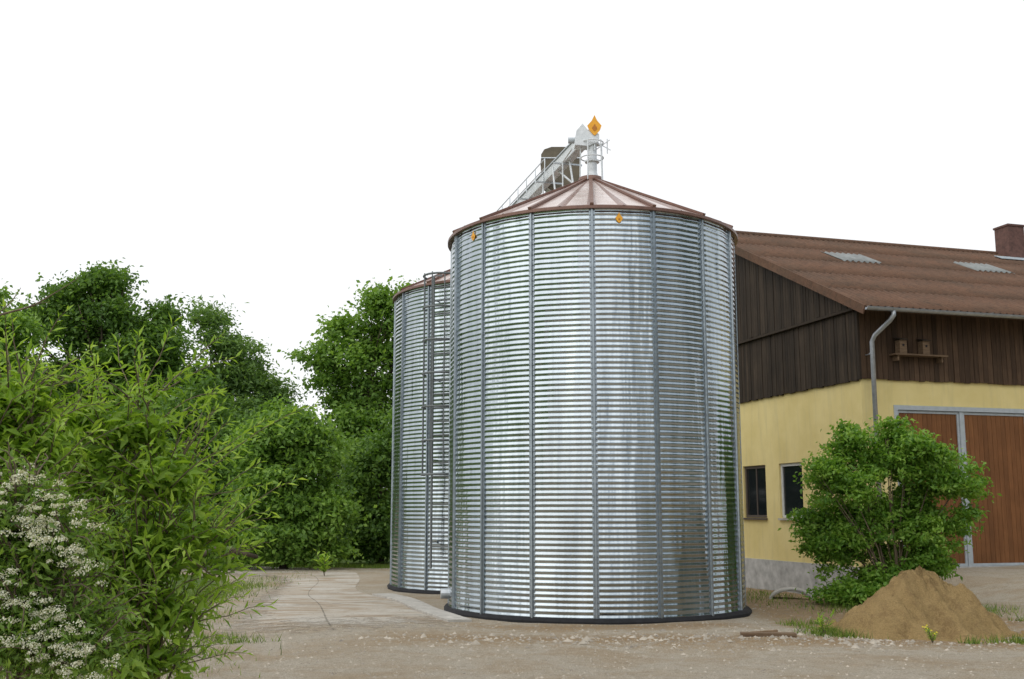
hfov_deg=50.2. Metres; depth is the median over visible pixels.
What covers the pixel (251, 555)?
fallen limb
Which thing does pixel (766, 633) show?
wooden board
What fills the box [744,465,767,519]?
window
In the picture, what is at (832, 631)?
grass
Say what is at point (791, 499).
window
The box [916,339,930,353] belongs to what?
nest box
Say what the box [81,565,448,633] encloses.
path
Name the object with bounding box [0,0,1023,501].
sky
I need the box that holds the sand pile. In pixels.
[808,565,1023,641]
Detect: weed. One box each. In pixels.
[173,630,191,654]
[313,549,332,575]
[814,609,834,633]
[922,624,937,642]
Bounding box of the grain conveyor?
[497,124,598,210]
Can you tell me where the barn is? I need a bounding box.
[735,223,1023,595]
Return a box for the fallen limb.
[202,546,257,558]
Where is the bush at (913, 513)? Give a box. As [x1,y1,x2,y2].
[777,414,1001,605]
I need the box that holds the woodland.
[79,388,390,535]
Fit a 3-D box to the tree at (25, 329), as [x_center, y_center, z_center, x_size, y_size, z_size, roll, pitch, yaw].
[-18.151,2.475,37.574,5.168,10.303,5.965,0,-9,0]
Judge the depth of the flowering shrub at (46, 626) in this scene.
4.97 m
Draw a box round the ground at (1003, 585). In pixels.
[2,527,1023,678]
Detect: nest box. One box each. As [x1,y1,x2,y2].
[893,337,907,352]
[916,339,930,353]
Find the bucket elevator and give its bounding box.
[540,147,579,192]
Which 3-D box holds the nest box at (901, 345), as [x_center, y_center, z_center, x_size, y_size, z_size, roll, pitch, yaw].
[8.669,0.130,24.351,0.220,0.380,0.230,3,-9,-16]
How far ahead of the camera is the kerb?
18.03 m
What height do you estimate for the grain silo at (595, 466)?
7.670 m
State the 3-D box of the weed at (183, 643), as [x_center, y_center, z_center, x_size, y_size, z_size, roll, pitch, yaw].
[-3.683,3.378,12.227,0.344,0.313,0.334,0,-9,0]
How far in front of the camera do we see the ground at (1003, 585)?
12.75 m
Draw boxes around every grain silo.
[387,269,450,593]
[440,175,751,624]
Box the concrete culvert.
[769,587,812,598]
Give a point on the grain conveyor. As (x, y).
(563, 160)
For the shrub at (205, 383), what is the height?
7.081 m
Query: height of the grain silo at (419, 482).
7.670 m
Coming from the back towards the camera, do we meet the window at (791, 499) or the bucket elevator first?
the window at (791, 499)
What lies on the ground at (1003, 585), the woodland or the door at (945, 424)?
the woodland
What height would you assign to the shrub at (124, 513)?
4.585 m
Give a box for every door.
[898,410,967,565]
[963,412,1023,565]
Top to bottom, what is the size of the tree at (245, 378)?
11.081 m
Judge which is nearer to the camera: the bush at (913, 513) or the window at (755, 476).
the bush at (913, 513)
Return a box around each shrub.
[0,277,165,678]
[0,298,161,670]
[40,312,319,678]
[40,464,247,567]
[203,393,376,569]
[326,404,392,563]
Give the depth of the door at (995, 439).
24.84 m
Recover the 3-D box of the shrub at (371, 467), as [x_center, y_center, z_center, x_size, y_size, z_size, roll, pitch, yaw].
[-3.889,4.499,34.041,4.568,5.187,3.926,0,-9,0]
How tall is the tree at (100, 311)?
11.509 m
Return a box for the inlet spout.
[579,115,610,179]
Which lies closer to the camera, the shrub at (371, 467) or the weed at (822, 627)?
the weed at (822, 627)
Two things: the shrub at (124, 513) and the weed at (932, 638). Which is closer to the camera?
the weed at (932, 638)
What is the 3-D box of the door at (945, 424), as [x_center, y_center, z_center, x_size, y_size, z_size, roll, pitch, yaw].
[9.336,3.307,24.342,1.630,3.425,0.070,3,-9,-16]
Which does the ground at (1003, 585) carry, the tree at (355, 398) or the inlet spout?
the tree at (355, 398)
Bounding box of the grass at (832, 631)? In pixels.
[0,561,1023,678]
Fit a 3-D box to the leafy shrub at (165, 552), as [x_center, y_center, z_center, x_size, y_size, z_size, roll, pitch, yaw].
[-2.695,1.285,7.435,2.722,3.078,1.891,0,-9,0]
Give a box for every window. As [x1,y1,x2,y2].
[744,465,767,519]
[778,462,802,519]
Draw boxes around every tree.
[0,281,65,424]
[5,257,215,551]
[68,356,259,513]
[173,295,317,479]
[277,269,427,512]
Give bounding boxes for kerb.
[372,593,471,621]
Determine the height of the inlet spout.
1.271 m
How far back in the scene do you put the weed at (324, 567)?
26.99 m
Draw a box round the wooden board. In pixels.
[740,629,796,636]
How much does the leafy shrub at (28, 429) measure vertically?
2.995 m
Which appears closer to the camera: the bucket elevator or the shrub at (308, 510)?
the bucket elevator

